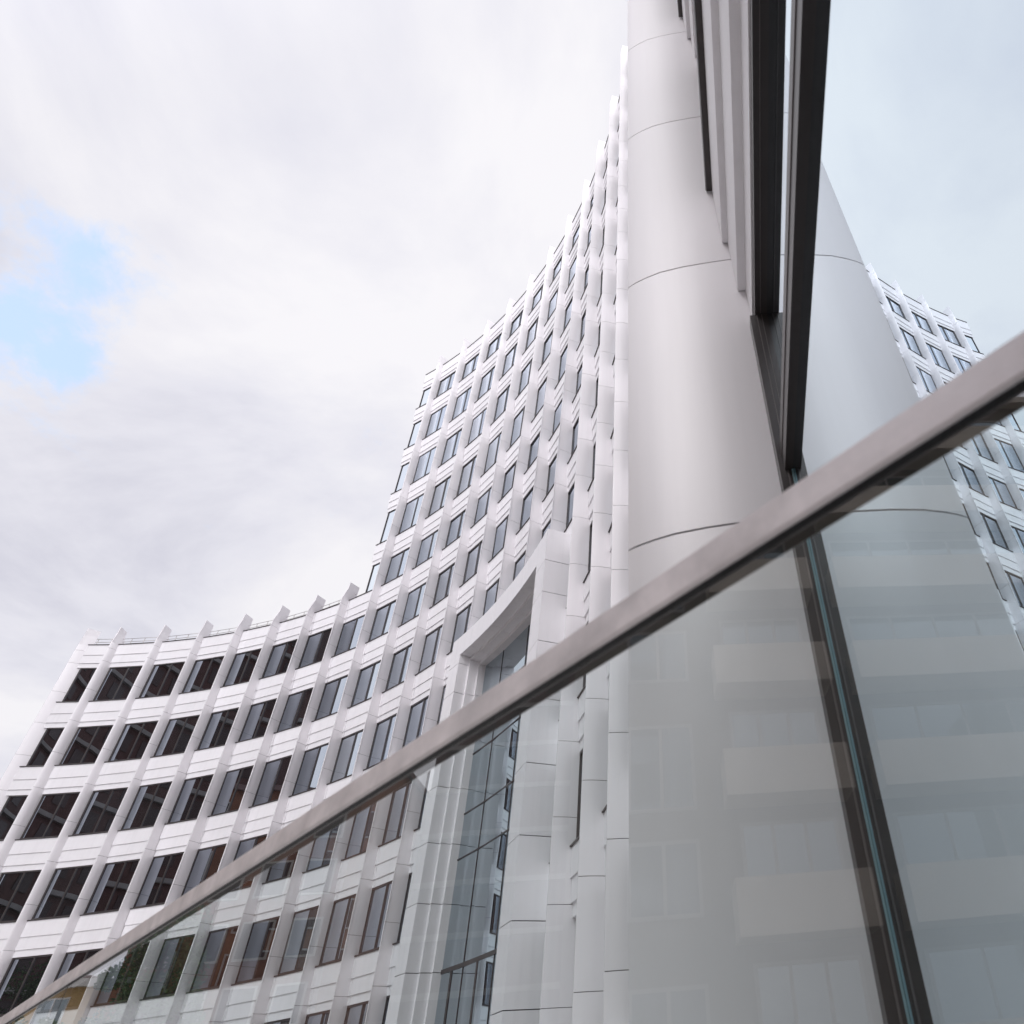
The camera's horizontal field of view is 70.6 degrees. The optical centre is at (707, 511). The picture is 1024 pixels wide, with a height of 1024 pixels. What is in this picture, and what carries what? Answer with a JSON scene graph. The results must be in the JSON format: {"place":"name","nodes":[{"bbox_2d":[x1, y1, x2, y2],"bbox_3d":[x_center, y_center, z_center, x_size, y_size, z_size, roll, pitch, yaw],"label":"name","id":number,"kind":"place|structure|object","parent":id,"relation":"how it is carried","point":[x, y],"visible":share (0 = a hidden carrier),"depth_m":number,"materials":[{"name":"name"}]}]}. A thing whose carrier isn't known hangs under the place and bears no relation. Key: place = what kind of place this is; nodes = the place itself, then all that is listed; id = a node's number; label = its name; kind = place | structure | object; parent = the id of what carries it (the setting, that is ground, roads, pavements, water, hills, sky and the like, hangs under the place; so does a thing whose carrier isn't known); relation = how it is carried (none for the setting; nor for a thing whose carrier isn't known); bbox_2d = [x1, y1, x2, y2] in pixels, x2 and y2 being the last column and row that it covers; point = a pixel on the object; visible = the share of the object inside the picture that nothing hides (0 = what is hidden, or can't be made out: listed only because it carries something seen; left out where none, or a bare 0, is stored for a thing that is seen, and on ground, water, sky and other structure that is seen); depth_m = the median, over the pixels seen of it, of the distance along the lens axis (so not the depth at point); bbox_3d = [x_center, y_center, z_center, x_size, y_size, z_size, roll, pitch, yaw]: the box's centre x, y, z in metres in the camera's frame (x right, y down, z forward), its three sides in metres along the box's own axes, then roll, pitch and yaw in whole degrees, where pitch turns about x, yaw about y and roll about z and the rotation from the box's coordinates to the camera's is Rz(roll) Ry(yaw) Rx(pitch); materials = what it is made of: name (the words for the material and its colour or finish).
{"place":"outdoors","nodes":[
{"label":"outdoors","id":0,"kind":"place"},
{"bbox_2d":[0,583,382,1023],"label":"office wing","id":1,"kind":"structure","parent":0,"point":[140,783],"depth_m":32.46,"materials":[{"name":"white concrete"}]},
{"bbox_2d":[0,795,27,839],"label":"end window","id":2,"kind":"structure","parent":1,"relation":"in","point":[10,810],"depth_m":33.11,"materials":[{"name":"black glass"}]},
{"bbox_2d":[0,870,41,921],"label":"window","id":3,"kind":"structure","parent":1,"relation":"in","point":[15,887],"depth_m":31.06,"materials":[{"name":"black glass"}]},
{"bbox_2d":[0,954,52,1015],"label":"window","id":4,"kind":"structure","parent":1,"relation":"in","point":[21,980],"depth_m":28.88,"materials":[{"name":"black glass"}]},
{"bbox_2d":[26,728,63,765],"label":"end window","id":5,"kind":"structure","parent":1,"relation":"in","point":[49,739],"depth_m":35.16,"materials":[{"name":"black glass"}]},
{"bbox_2d":[20,792,79,838],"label":"window","id":6,"kind":"structure","parent":1,"relation":"in","point":[50,815],"depth_m":33.14,"materials":[{"name":"black glass"}]},
{"bbox_2d":[31,865,92,919],"bbox_3d":[-28.918,17.141,30.987,2.021,2.080,0.095,-6,-40,1],"label":"window","id":7,"kind":"structure","parent":1,"relation":"in","point":[65,886],"depth_m":30.97,"materials":[{"name":"black glass"}]},
{"bbox_2d":[53,948,102,1008],"bbox_3d":[-26.315,19.494,28.654,2.071,2.070,0.095,-10,-40,5],"label":"window","id":8,"kind":"structure","parent":1,"relation":"in","point":[71,960],"depth_m":29.02,"materials":[{"name":"black glass"}]},
{"bbox_2d":[62,668,96,700],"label":"end window","id":9,"kind":"structure","parent":1,"relation":"in","point":[83,677],"depth_m":37.35,"materials":[{"name":"black glass"}]},
{"bbox_2d":[59,725,112,764],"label":"window","id":10,"kind":"structure","parent":1,"relation":"in","point":[87,742],"depth_m":35.34,"materials":[{"name":"black glass"}]},
{"bbox_2d":[72,787,127,834],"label":"window","id":11,"kind":"structure","parent":1,"relation":"in","point":[100,811],"depth_m":33.21,"materials":[{"name":"black glass"}]},
{"bbox_2d":[84,859,139,913],"bbox_3d":[-26.574,16.822,30.877,2.071,2.080,0.095,-10,-40,5],"label":"window","id":12,"kind":"structure","parent":1,"relation":"in","point":[110,890],"depth_m":30.88,"materials":[{"name":"black glass"}]},
{"bbox_2d":[93,666,141,700],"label":"window","id":13,"kind":"structure","parent":1,"relation":"in","point":[118,682],"depth_m":37.53,"materials":[{"name":"black glass"}]},
{"bbox_2d":[93,941,149,1005],"bbox_3d":[-23.986,19.042,28.382,2.061,2.070,0.095,-13,-40,9],"label":"window","id":14,"kind":"structure","parent":1,"relation":"in","point":[119,980],"depth_m":28.29,"materials":[{"name":"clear glass"}]},
{"bbox_2d":[108,721,157,760],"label":"window","id":15,"kind":"structure","parent":1,"relation":"in","point":[132,743],"depth_m":35.41,"materials":[{"name":"black glass"}]},
{"bbox_2d":[121,781,171,829],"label":"window","id":16,"kind":"structure","parent":1,"relation":"in","point":[146,806],"depth_m":33.11,"materials":[{"name":"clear glass"}]},
{"bbox_2d":[133,852,183,907],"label":"window","id":17,"kind":"structure","parent":1,"relation":"in","point":[161,873],"depth_m":30.62,"materials":[{"name":"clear glass"}]},
{"bbox_2d":[139,662,184,697],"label":"window","id":18,"kind":"structure","parent":1,"relation":"in","point":[162,679],"depth_m":37.61,"materials":[{"name":"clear glass"}]},
{"bbox_2d":[143,934,194,998],"bbox_3d":[-21.718,18.473,27.962,2.051,2.070,0.095,-16,-41,12],"label":"window","id":19,"kind":"structure","parent":1,"relation":"in","point":[168,969],"depth_m":27.98,"materials":[{"name":"grey glass"}]},
{"bbox_2d":[154,715,199,755],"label":"window","id":20,"kind":"structure","parent":1,"relation":"in","point":[176,736],"depth_m":35.32,"materials":[{"name":"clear glass"}]},
{"bbox_2d":[167,774,213,822],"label":"window","id":21,"kind":"structure","parent":1,"relation":"in","point":[192,794],"depth_m":32.86,"materials":[{"name":"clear glass"}]},
{"bbox_2d":[181,656,223,692],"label":"window","id":22,"kind":"structure","parent":1,"relation":"in","point":[203,673],"depth_m":37.51,"materials":[{"name":"clear glass"}]},
{"bbox_2d":[181,843,226,895],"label":"window","id":23,"kind":"structure","parent":1,"relation":"in","point":[206,863],"depth_m":30.39,"materials":[{"name":"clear glass"}]},
{"bbox_2d":[189,925,238,991],"bbox_3d":[-19.478,17.782,27.393,2.141,2.070,0.095,-19,-42,16],"label":"window","id":24,"kind":"structure","parent":1,"relation":"in","point":[213,961],"depth_m":27.44,"materials":[{"name":"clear glass"}]},
{"bbox_2d":[197,707,238,749],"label":"window","id":25,"kind":"structure","parent":1,"relation":"in","point":[219,725],"depth_m":35.08,"materials":[{"name":"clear glass"}]},
{"bbox_2d":[210,765,253,815],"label":"window","id":26,"kind":"structure","parent":1,"relation":"in","point":[235,782],"depth_m":32.45,"materials":[{"name":"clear glass"}]},
{"bbox_2d":[223,648,261,685],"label":"window","id":27,"kind":"structure","parent":1,"relation":"in","point":[241,669],"depth_m":37.27,"materials":[{"name":"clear glass"}]},
{"bbox_2d":[233,834,266,888],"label":"window","id":28,"kind":"structure","parent":1,"relation":"in","point":[246,845],"depth_m":30.13,"materials":[{"name":"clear glass"}]},
{"bbox_2d":[235,916,279,983],"bbox_3d":[-17.278,16.971,26.673,2.131,2.070,0.095,-22,-42,19],"label":"window","id":29,"kind":"structure","parent":1,"relation":"in","point":[261,936],"depth_m":26.74,"materials":[{"name":"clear glass"}]},
{"bbox_2d":[238,698,276,740],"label":"window","id":30,"kind":"structure","parent":1,"relation":"in","point":[258,717],"depth_m":34.68,"materials":[{"name":"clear glass"}]},
{"bbox_2d":[252,755,291,805],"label":"window","id":31,"kind":"structure","parent":1,"relation":"in","point":[272,779],"depth_m":31.91,"materials":[{"name":"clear glass"}]},
{"bbox_2d":[261,639,296,677],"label":"window","id":32,"kind":"structure","parent":1,"relation":"in","point":[278,661],"depth_m":36.88,"materials":[{"name":"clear glass"}]},
{"bbox_2d":[266,851,297,881],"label":"window","id":33,"kind":"structure","parent":1,"relation":"in","point":[284,868],"depth_m":28.59,"materials":[{"name":"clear glass"}]},
{"bbox_2d":[277,687,312,731],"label":"window","id":34,"kind":"structure","parent":1,"relation":"in","point":[296,705],"depth_m":34.12,"materials":[{"name":"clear glass"}]},
{"bbox_2d":[292,743,328,794],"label":"window","id":35,"kind":"structure","parent":1,"relation":"in","point":[313,759],"depth_m":31.21,"materials":[{"name":"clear glass"}]},
{"bbox_2d":[298,628,331,667],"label":"window","id":36,"kind":"structure","parent":1,"relation":"in","point":[316,643],"depth_m":36.32,"materials":[{"name":"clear glass"}]},
{"bbox_2d":[315,674,347,719],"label":"window","id":37,"kind":"structure","parent":1,"relation":"in","point":[333,690],"depth_m":33.44,"materials":[{"name":"clear glass"}]},
{"bbox_2d":[334,615,364,655],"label":"window","id":38,"kind":"structure","parent":1,"relation":"in","point":[348,639],"depth_m":35.62,"materials":[{"name":"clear glass"}]},
{"bbox_2d":[0,0,627,779],"label":"sky","id":39,"kind":"structure","parent":0,"point":[241,241],"materials":[{"name":"white"}]},
{"bbox_2d":[250,0,1023,1023],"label":"office tower","id":40,"kind":"structure","parent":0,"point":[782,258],"depth_m":2.31,"materials":[{"name":"grey"}]},
{"bbox_2d":[278,905,318,974],"bbox_3d":[-15.171,16.063,25.828,2.131,2.070,0.095,-25,-44,22],"label":"window","id":41,"kind":"structure","parent":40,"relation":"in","point":[298,940],"depth_m":25.92,"materials":[{"name":"clear glass"}]},
{"bbox_2d":[305,1010,329,1023],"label":"window","id":42,"kind":"structure","parent":40,"relation":"in","point":[322,1017],"depth_m":23.31,"materials":[{"name":"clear glass"}]},
{"bbox_2d":[306,826,338,870],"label":"window","id":43,"kind":"structure","parent":40,"relation":"in","point":[322,848],"depth_m":27.93,"materials":[{"name":"grey glass"}]},
{"bbox_2d":[319,893,356,964],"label":"window","id":44,"kind":"structure","parent":40,"relation":"in","point":[337,931],"depth_m":25.00,"materials":[{"name":"grey glass"}]},
{"bbox_2d":[330,729,362,782],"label":"window","id":45,"kind":"structure","parent":40,"relation":"in","point":[349,745],"depth_m":30.41,"materials":[{"name":"grey glass"}]},
{"bbox_2d":[344,1001,368,1023],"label":"window","id":46,"kind":"structure","parent":40,"relation":"in","point":[355,1013],"depth_m":22.22,"materials":[{"name":"grey glass"}]},
{"bbox_2d":[344,803,376,858],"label":"window","id":47,"kind":"structure","parent":40,"relation":"in","point":[362,823],"depth_m":27.13,"materials":[{"name":"grey glass"}]},
{"bbox_2d":[350,660,380,706],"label":"window","id":48,"kind":"structure","parent":40,"relation":"in","point":[367,677],"depth_m":32.64,"materials":[{"name":"grey glass"}]},
{"bbox_2d":[358,880,392,953],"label":"window","id":49,"kind":"structure","parent":40,"relation":"in","point":[376,913],"depth_m":23.96,"materials":[{"name":"grey glass"}]},
{"bbox_2d":[366,713,396,767],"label":"window","id":50,"kind":"structure","parent":40,"relation":"in","point":[384,728],"depth_m":29.48,"materials":[{"name":"grey glass"}]},
{"bbox_2d":[368,600,395,640],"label":"window","id":51,"kind":"structure","parent":40,"relation":"in","point":[383,616],"depth_m":34.83,"materials":[{"name":"grey glass"}]},
{"bbox_2d":[382,781,411,843],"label":"window","id":52,"kind":"structure","parent":40,"relation":"in","point":[399,800],"depth_m":26.18,"materials":[{"name":"grey glass"}]},
{"bbox_2d":[384,547,409,583],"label":"window","id":53,"kind":"structure","parent":40,"relation":"in","point":[397,564],"depth_m":36.98,"materials":[{"name":"grey glass"}]},
{"bbox_2d":[385,643,412,690],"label":"window","id":54,"kind":"structure","parent":40,"relation":"in","point":[400,660],"depth_m":31.71,"materials":[{"name":"grey glass"}]},
{"bbox_2d":[397,873,411,941],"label":"window","id":55,"kind":"structure","parent":40,"relation":"in","point":[410,875],"depth_m":23.06,"materials":[{"name":"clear glass"}]},
{"bbox_2d":[398,493,423,533],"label":"window","id":56,"kind":"structure","parent":40,"relation":"in","point":[410,516],"depth_m":39.26,"materials":[{"name":"clear glass"}]},
{"bbox_2d":[401,582,425,624],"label":"window","id":57,"kind":"structure","parent":40,"relation":"in","point":[414,600],"depth_m":33.87,"materials":[{"name":"clear glass"}]},
{"bbox_2d":[402,695,428,747],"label":"window","id":58,"kind":"structure","parent":40,"relation":"in","point":[414,727],"depth_m":28.51,"materials":[{"name":"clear glass"}]},
{"bbox_2d":[412,446,435,482],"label":"window","id":59,"kind":"structure","parent":40,"relation":"in","point":[425,461],"depth_m":41.69,"materials":[{"name":"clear glass"}]},
{"bbox_2d":[418,770,430,827],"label":"window","id":60,"kind":"structure","parent":40,"relation":"in","point":[428,775],"depth_m":25.30,"materials":[{"name":"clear glass"}]},
{"bbox_2d":[415,529,438,566],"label":"window","id":61,"kind":"structure","parent":40,"relation":"in","point":[427,545],"depth_m":36.04,"materials":[{"name":"clear glass"}]},
{"bbox_2d":[418,624,442,671],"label":"window","id":62,"kind":"structure","parent":40,"relation":"in","point":[431,644],"depth_m":30.65,"materials":[{"name":"clear glass"}]},
{"bbox_2d":[425,404,446,436],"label":"window","id":63,"kind":"structure","parent":40,"relation":"in","point":[436,419],"depth_m":44.15,"materials":[{"name":"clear glass"}]},
{"bbox_2d":[428,475,450,515],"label":"window","id":64,"kind":"structure","parent":40,"relation":"in","point":[440,491],"depth_m":38.34,"materials":[{"name":"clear glass"}]},
{"bbox_2d":[432,562,454,605],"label":"window","id":65,"kind":"structure","parent":40,"relation":"in","point":[445,577],"depth_m":32.86,"materials":[{"name":"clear glass"}]},
{"bbox_2d":[436,371,455,396],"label":"window","id":66,"kind":"structure","parent":40,"relation":"in","point":[447,382],"depth_m":46.49,"materials":[{"name":"clear glass"}]},
{"bbox_2d":[441,428,461,463],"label":"window","id":67,"kind":"structure","parent":40,"relation":"in","point":[451,446],"depth_m":40.78,"materials":[{"name":"clear glass"}]},
{"bbox_2d":[445,509,465,546],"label":"window","id":68,"kind":"structure","parent":40,"relation":"in","point":[455,528],"depth_m":35.02,"materials":[{"name":"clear glass"}]},
{"bbox_2d":[450,602,471,651],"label":"window","id":69,"kind":"structure","parent":40,"relation":"in","point":[462,618],"depth_m":29.62,"materials":[{"name":"clear glass"}]},
{"bbox_2d":[452,386,471,418],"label":"window","id":70,"kind":"structure","parent":40,"relation":"in","point":[462,400],"depth_m":43.21,"materials":[{"name":"clear glass"}]},
{"bbox_2d":[456,455,476,495],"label":"window","id":71,"kind":"structure","parent":40,"relation":"in","point":[467,472],"depth_m":37.32,"materials":[{"name":"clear glass"}]},
{"bbox_2d":[461,352,479,379],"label":"window","id":72,"kind":"structure","parent":40,"relation":"in","point":[470,365],"depth_m":45.55,"materials":[{"name":"clear glass"}]},
{"bbox_2d":[463,539,482,582],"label":"window","id":73,"kind":"structure","parent":40,"relation":"in","point":[473,557],"depth_m":31.74,"materials":[{"name":"clear glass"}]},
{"bbox_2d":[467,407,486,444],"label":"window","id":74,"kind":"structure","parent":40,"relation":"in","point":[477,423],"depth_m":39.72,"materials":[{"name":"clear glass"}]},
{"bbox_2d":[474,486,491,523],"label":"window","id":75,"kind":"structure","parent":40,"relation":"in","point":[483,502],"depth_m":33.86,"materials":[{"name":"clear glass"}]},
{"bbox_2d":[477,366,494,399],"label":"window","id":76,"kind":"structure","parent":40,"relation":"in","point":[486,381],"depth_m":42.19,"materials":[{"name":"clear glass"}]},
{"bbox_2d":[483,578,499,614],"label":"window","id":77,"kind":"structure","parent":40,"relation":"in","point":[491,593],"depth_m":28.46,"materials":[{"name":"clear glass"}]},
{"bbox_2d":[483,431,501,473],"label":"window","id":78,"kind":"structure","parent":40,"relation":"in","point":[493,448],"depth_m":36.13,"materials":[{"name":"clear glass"}]},
{"bbox_2d":[486,332,501,358],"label":"window","id":79,"kind":"structure","parent":40,"relation":"in","point":[494,345],"depth_m":44.52,"materials":[{"name":"clear glass"}]},
{"bbox_2d":[492,514,508,557],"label":"window","id":80,"kind":"structure","parent":40,"relation":"in","point":[500,534],"depth_m":30.46,"materials":[{"name":"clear glass"}]},
{"bbox_2d":[493,383,510,421],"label":"window","id":81,"kind":"structure","parent":40,"relation":"in","point":[502,399],"depth_m":38.61,"materials":[{"name":"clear glass"}]},
{"bbox_2d":[501,460,516,497],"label":"window","id":82,"kind":"structure","parent":40,"relation":"in","point":[509,475],"depth_m":32.67,"materials":[{"name":"clear glass"}]},
{"bbox_2d":[502,342,517,375],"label":"window","id":83,"kind":"structure","parent":40,"relation":"in","point":[510,356],"depth_m":41.07,"materials":[{"name":"clear glass"}]},
{"bbox_2d":[509,310,522,336],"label":"window","id":84,"kind":"structure","parent":40,"relation":"in","point":[516,322],"depth_m":43.40,"materials":[{"name":"clear glass"}]},
{"bbox_2d":[510,406,524,445],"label":"window","id":85,"kind":"structure","parent":40,"relation":"in","point":[518,420],"depth_m":34.92,"materials":[{"name":"clear glass"}]},
{"bbox_2d":[513,550,525,580],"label":"window","id":86,"kind":"structure","parent":40,"relation":"in","point":[519,564],"depth_m":27.28,"materials":[{"name":"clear glass"}]},
{"bbox_2d":[518,358,532,394],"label":"window","id":87,"kind":"structure","parent":40,"relation":"in","point":[525,374],"depth_m":37.40,"materials":[{"name":"clear glass"}]},
{"bbox_2d":[519,485,533,528],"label":"window","id":88,"kind":"structure","parent":40,"relation":"in","point":[527,500],"depth_m":29.22,"materials":[{"name":"clear glass"}]},
{"bbox_2d":[525,316,538,349],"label":"window","id":89,"kind":"structure","parent":40,"relation":"in","point":[532,331],"depth_m":39.86,"materials":[{"name":"clear glass"}]},
{"bbox_2d":[527,430,540,468],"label":"window","id":90,"kind":"structure","parent":40,"relation":"in","point":[533,453],"depth_m":31.40,"materials":[{"name":"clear glass"}]},
{"bbox_2d":[531,283,543,310],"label":"window","id":91,"kind":"structure","parent":40,"relation":"in","point":[538,295],"depth_m":42.14,"materials":[{"name":"clear glass"}]},
{"bbox_2d":[534,377,546,416],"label":"window","id":92,"kind":"structure","parent":40,"relation":"in","point":[541,391],"depth_m":33.64,"materials":[{"name":"clear glass"}]},
{"bbox_2d":[541,328,553,364],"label":"window","id":93,"kind":"structure","parent":40,"relation":"in","point":[547,344],"depth_m":36.11,"materials":[{"name":"clear glass"}]},
{"bbox_2d":[546,454,556,494],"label":"window","id":94,"kind":"structure","parent":40,"relation":"in","point":[552,467],"depth_m":27.84,"materials":[{"name":"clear glass"}]},
{"bbox_2d":[547,287,558,319],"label":"window","id":95,"kind":"structure","parent":40,"relation":"in","point":[553,302],"depth_m":38.51,"materials":[{"name":"clear glass"}]},
{"bbox_2d":[552,399,561,433],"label":"window","id":96,"kind":"structure","parent":40,"relation":"in","point":[557,415],"depth_m":29.95,"materials":[{"name":"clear glass"}]},
{"bbox_2d":[558,344,567,380],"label":"window","id":97,"kind":"structure","parent":40,"relation":"in","point":[563,357],"depth_m":32.28,"materials":[{"name":"clear glass"}]},
{"bbox_2d":[563,296,572,330],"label":"window","id":98,"kind":"structure","parent":40,"relation":"in","point":[568,310],"depth_m":34.75,"materials":[{"name":"clear glass"}]},
{"bbox_2d":[566,481,574,526],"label":"window","id":99,"kind":"structure","parent":40,"relation":"in","point":[571,493],"depth_m":24.19,"materials":[{"name":"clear glass"}]},
{"bbox_2d":[571,417,578,454],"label":"window","id":100,"kind":"structure","parent":40,"relation":"in","point":[575,429],"depth_m":26.43,"materials":[{"name":"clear glass"}]},
{"bbox_2d":[576,749,582,837],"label":"window","id":101,"kind":"structure","parent":40,"relation":"in","point":[581,752],"depth_m":15.83,"materials":[{"name":"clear glass"}]},
{"bbox_2d":[588,520,592,570],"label":"window","id":102,"kind":"structure","parent":40,"relation":"in","point":[590,536],"depth_m":20.41,"materials":[{"name":"clear glass"}]},
{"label":"pavement","id":103,"kind":"structure","parent":0,"visible":0},
{"bbox_2d":[0,331,1023,1023],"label":"handrail","id":104,"kind":"object","parent":103,"relation":"on","point":[970,403],"visible":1,"depth_m":0.72,"materials":[{"name":"metal"}]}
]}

